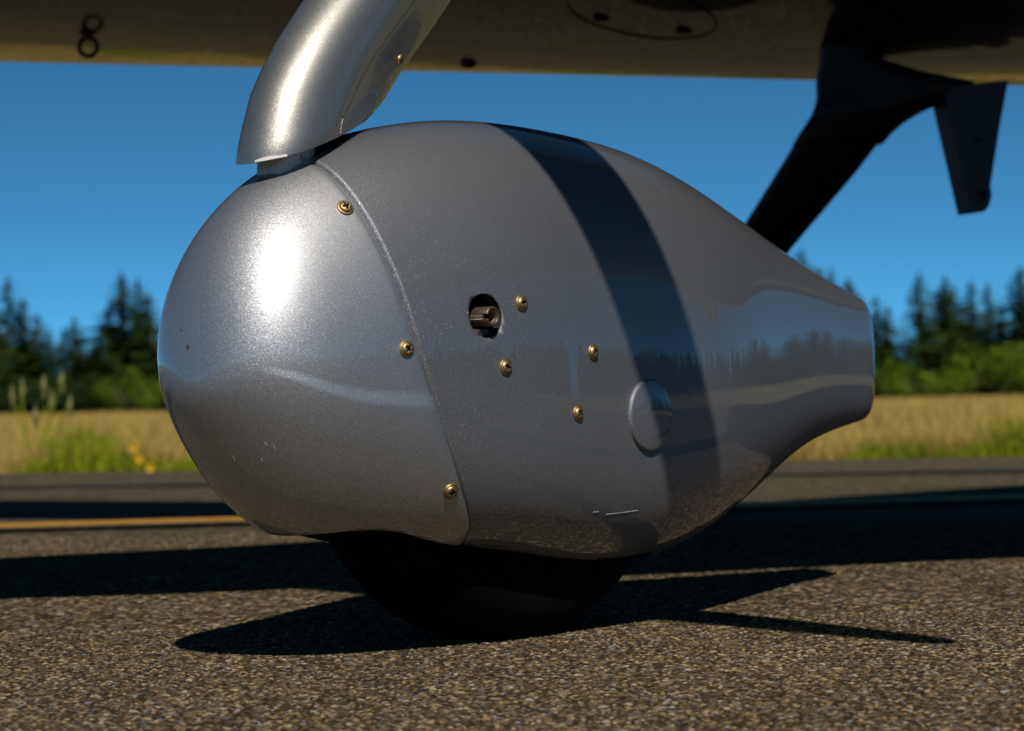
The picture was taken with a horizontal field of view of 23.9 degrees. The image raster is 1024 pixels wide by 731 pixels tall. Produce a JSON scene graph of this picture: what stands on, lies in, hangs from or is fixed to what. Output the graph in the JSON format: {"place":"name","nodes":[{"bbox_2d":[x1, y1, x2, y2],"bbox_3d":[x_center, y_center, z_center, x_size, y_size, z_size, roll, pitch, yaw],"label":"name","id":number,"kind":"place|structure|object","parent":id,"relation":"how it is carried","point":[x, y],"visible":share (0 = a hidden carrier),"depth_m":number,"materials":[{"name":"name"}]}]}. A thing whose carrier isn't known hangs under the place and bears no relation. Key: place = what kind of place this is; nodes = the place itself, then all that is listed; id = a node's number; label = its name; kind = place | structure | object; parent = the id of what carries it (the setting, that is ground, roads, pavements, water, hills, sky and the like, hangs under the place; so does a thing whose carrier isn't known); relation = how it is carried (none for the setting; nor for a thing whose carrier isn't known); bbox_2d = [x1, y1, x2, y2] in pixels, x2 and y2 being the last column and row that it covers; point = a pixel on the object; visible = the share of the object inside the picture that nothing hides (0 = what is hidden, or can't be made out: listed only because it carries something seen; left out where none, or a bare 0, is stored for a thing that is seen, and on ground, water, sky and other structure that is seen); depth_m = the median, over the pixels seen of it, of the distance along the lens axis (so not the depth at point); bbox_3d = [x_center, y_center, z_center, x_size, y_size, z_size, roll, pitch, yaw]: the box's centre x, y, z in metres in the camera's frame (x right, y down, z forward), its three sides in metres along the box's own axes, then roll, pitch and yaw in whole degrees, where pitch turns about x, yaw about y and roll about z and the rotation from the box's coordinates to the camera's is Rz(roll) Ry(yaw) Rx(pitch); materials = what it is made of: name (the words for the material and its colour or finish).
{"place":"outdoors","nodes":[
{"label":"outdoors","id":0,"kind":"place"},
{"bbox_2d":[0,456,1023,730],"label":"apron","id":1,"kind":"object","parent":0,"point":[836,596],"visible":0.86,"depth_m":1.50,"materials":[{"name":"grey asphalt"}]},
{"bbox_2d":[0,0,1023,638],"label":"light aircraft","id":2,"kind":"object","parent":1,"relation":"on","point":[456,378],"visible":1,"depth_m":1.39,"materials":[{"name":"silver metal"}]},
{"bbox_2d":[0,394,1023,473],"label":"dry grass","id":3,"kind":"structure","parent":0,"point":[921,418],"depth_m":6.17,"materials":[{"name":"yellow plant"}]},
{"bbox_2d":[0,62,1023,371],"label":"sky","id":4,"kind":"structure","parent":0,"point":[106,170],"materials":[{"name":"blue"}]},
{"label":"grass field","id":5,"kind":"structure","parent":0,"visible":0},
{"bbox_2d":[0,316,29,409],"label":"conifer","id":6,"kind":"object","parent":5,"relation":"on","point":[3,365],"visible":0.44,"depth_m":112.00,"materials":[{"name":"green plant"}]},
{"bbox_2d":[0,294,55,384],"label":"conifer","id":7,"kind":"object","parent":5,"relation":"on","point":[27,352],"visible":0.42,"depth_m":117.89,"materials":[{"name":"green plant"}]},
{"bbox_2d":[9,371,72,451],"bbox_3d":[-1.149,0.158,5.898,0.155,0.290,0.048,-1,-1,0],"label":"tall weed","id":8,"kind":"object","parent":5,"relation":"on","point":[35,416],"visible":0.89,"depth_m":5.90,"materials":[{"name":"green plant"}]},
{"bbox_2d":[30,328,81,411],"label":"conifer","id":9,"kind":"object","parent":5,"relation":"on","point":[47,371],"visible":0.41,"depth_m":109.95,"materials":[{"name":"green plant"}]},
{"bbox_2d":[53,316,96,412],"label":"conifer","id":10,"kind":"object","parent":5,"relation":"on","point":[75,354],"visible":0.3,"depth_m":113.88,"materials":[{"name":"green plant"}]},
{"bbox_2d":[27,415,128,469],"bbox_3d":[-1.026,0.208,5.798,0.296,0.189,0.309,-1,-1,0],"label":"weed clump","id":11,"kind":"object","parent":5,"relation":"on","point":[78,435],"visible":0.12,"depth_m":5.77,"materials":[{"name":"green plant"}]},
{"bbox_2d":[64,328,126,412],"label":"conifer","id":12,"kind":"object","parent":5,"relation":"on","point":[100,363],"visible":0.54,"depth_m":107.80,"materials":[{"name":"green plant"}]},
{"bbox_2d":[43,270,157,414],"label":"conifer","id":13,"kind":"object","parent":5,"relation":"on","point":[121,349],"visible":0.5,"depth_m":115.83,"materials":[{"name":"green plant"}]},
{"bbox_2d":[93,364,161,412],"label":"shrub","id":14,"kind":"object","parent":5,"relation":"on","point":[132,387],"visible":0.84,"depth_m":95.92,"materials":[{"name":"green plant"}]},
{"bbox_2d":[128,292,161,375],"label":"conifer","id":15,"kind":"object","parent":5,"relation":"on","point":[150,328],"visible":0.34,"depth_m":119.92,"materials":[{"name":"green plant"}]},
{"bbox_2d":[137,384,166,412],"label":"shrub","id":16,"kind":"object","parent":5,"relation":"on","point":[154,397],"visible":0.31,"depth_m":93.27,"materials":[{"name":"green plant"}]},
{"bbox_2d":[0,267,1007,378],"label":"wood","id":17,"kind":"object","parent":5,"relation":"on","point":[9,309],"visible":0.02,"depth_m":127.74,"materials":[{"name":"green plant"}]},
{"bbox_2d":[0,346,1023,414],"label":"undergrowth","id":18,"kind":"object","parent":5,"relation":"on","point":[76,389],"visible":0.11,"depth_m":100.39,"materials":[{"name":"green plant"}]},
{"bbox_2d":[4,412,1023,473],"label":"green verge","id":19,"kind":"structure","parent":5,"relation":"on","point":[112,462],"depth_m":5.63,"materials":[{"name":"green plant"}]},
{"bbox_2d":[129,443,138,458],"bbox_3d":[-0.884,0.239,5.655,0.025,0.118,0.008,-1,-1,0],"label":"yellow flower","id":20,"kind":"object","parent":19,"relation":"on","point":[132,450],"visible":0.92,"depth_m":5.65,"materials":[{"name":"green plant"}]},
{"bbox_2d":[134,454,143,470],"bbox_3d":[-0.862,0.250,5.595,0.025,0.093,0.008,-1,-1,0],"label":"yellow flower","id":21,"kind":"object","parent":19,"relation":"on","point":[139,461],"visible":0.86,"depth_m":5.59,"materials":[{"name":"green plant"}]},
{"bbox_2d":[145,463,154,471],"bbox_3d":[-0.831,0.259,5.555,0.025,0.073,0.008,-1,-1,0],"label":"yellow flower","id":22,"kind":"object","parent":19,"relation":"on","point":[148,469],"visible":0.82,"depth_m":5.55,"materials":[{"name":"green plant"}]},
{"bbox_2d":[825,268,839,284],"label":"conifer","id":23,"kind":"object","parent":5,"relation":"on","point":[830,278],"visible":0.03,"depth_m":116.03,"materials":[{"name":"green plant"}]},
{"bbox_2d":[792,247,882,389],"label":"conifer","id":24,"kind":"object","parent":5,"relation":"on","point":[802,257],"visible":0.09,"depth_m":104.01,"materials":[{"name":"green plant"}]},
{"bbox_2d":[847,281,883,397],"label":"conifer","id":25,"kind":"object","parent":5,"relation":"on","point":[851,288],"visible":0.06,"depth_m":112.00,"materials":[{"name":"green plant"}]},
{"bbox_2d":[873,303,912,369],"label":"conifer","id":26,"kind":"object","parent":5,"relation":"on","point":[889,341],"visible":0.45,"depth_m":117.94,"materials":[{"name":"green plant"}]},
{"bbox_2d":[874,356,920,398],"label":"shrub","id":27,"kind":"object","parent":5,"relation":"on","point":[884,379],"visible":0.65,"depth_m":91.60,"materials":[{"name":"green plant"}]},
{"bbox_2d":[874,271,952,397],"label":"conifer","id":28,"kind":"object","parent":5,"relation":"on","point":[923,347],"visible":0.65,"depth_m":111.83,"materials":[{"name":"green plant"}]},
{"bbox_2d":[887,370,969,398],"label":"shrub","id":29,"kind":"object","parent":5,"relation":"on","point":[939,385],"visible":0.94,"depth_m":87.76,"materials":[{"name":"green plant"}]},
{"bbox_2d":[906,275,990,371],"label":"conifer","id":30,"kind":"object","parent":5,"relation":"on","point":[944,308],"visible":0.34,"depth_m":116.87,"materials":[{"name":"green plant"}]},
{"bbox_2d":[922,363,982,397],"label":"shrub","id":31,"kind":"object","parent":5,"relation":"on","point":[956,371],"visible":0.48,"depth_m":91.41,"materials":[{"name":"green plant"}]},
{"bbox_2d":[923,279,1003,374],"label":"conifer","id":32,"kind":"object","parent":5,"relation":"on","point":[972,329],"visible":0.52,"depth_m":109.92,"materials":[{"name":"green plant"}]},
{"bbox_2d":[941,340,1023,396],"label":"shrub","id":33,"kind":"object","parent":5,"relation":"on","point":[994,356],"visible":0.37,"depth_m":94.66,"materials":[{"name":"green plant"}]},
{"bbox_2d":[954,264,1023,396],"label":"conifer","id":34,"kind":"object","parent":5,"relation":"on","point":[1015,336],"visible":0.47,"depth_m":108.00,"materials":[{"name":"green plant"}]},
{"bbox_2d":[975,280,1008,347],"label":"conifer","id":35,"kind":"object","parent":5,"relation":"on","point":[987,300],"visible":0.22,"depth_m":118.99,"materials":[{"name":"green plant"}]},
{"bbox_2d":[982,353,1023,395],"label":"shrub","id":36,"kind":"object","parent":5,"relation":"on","point":[1015,380],"visible":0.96,"depth_m":89.87,"materials":[{"name":"green plant"}]}
]}

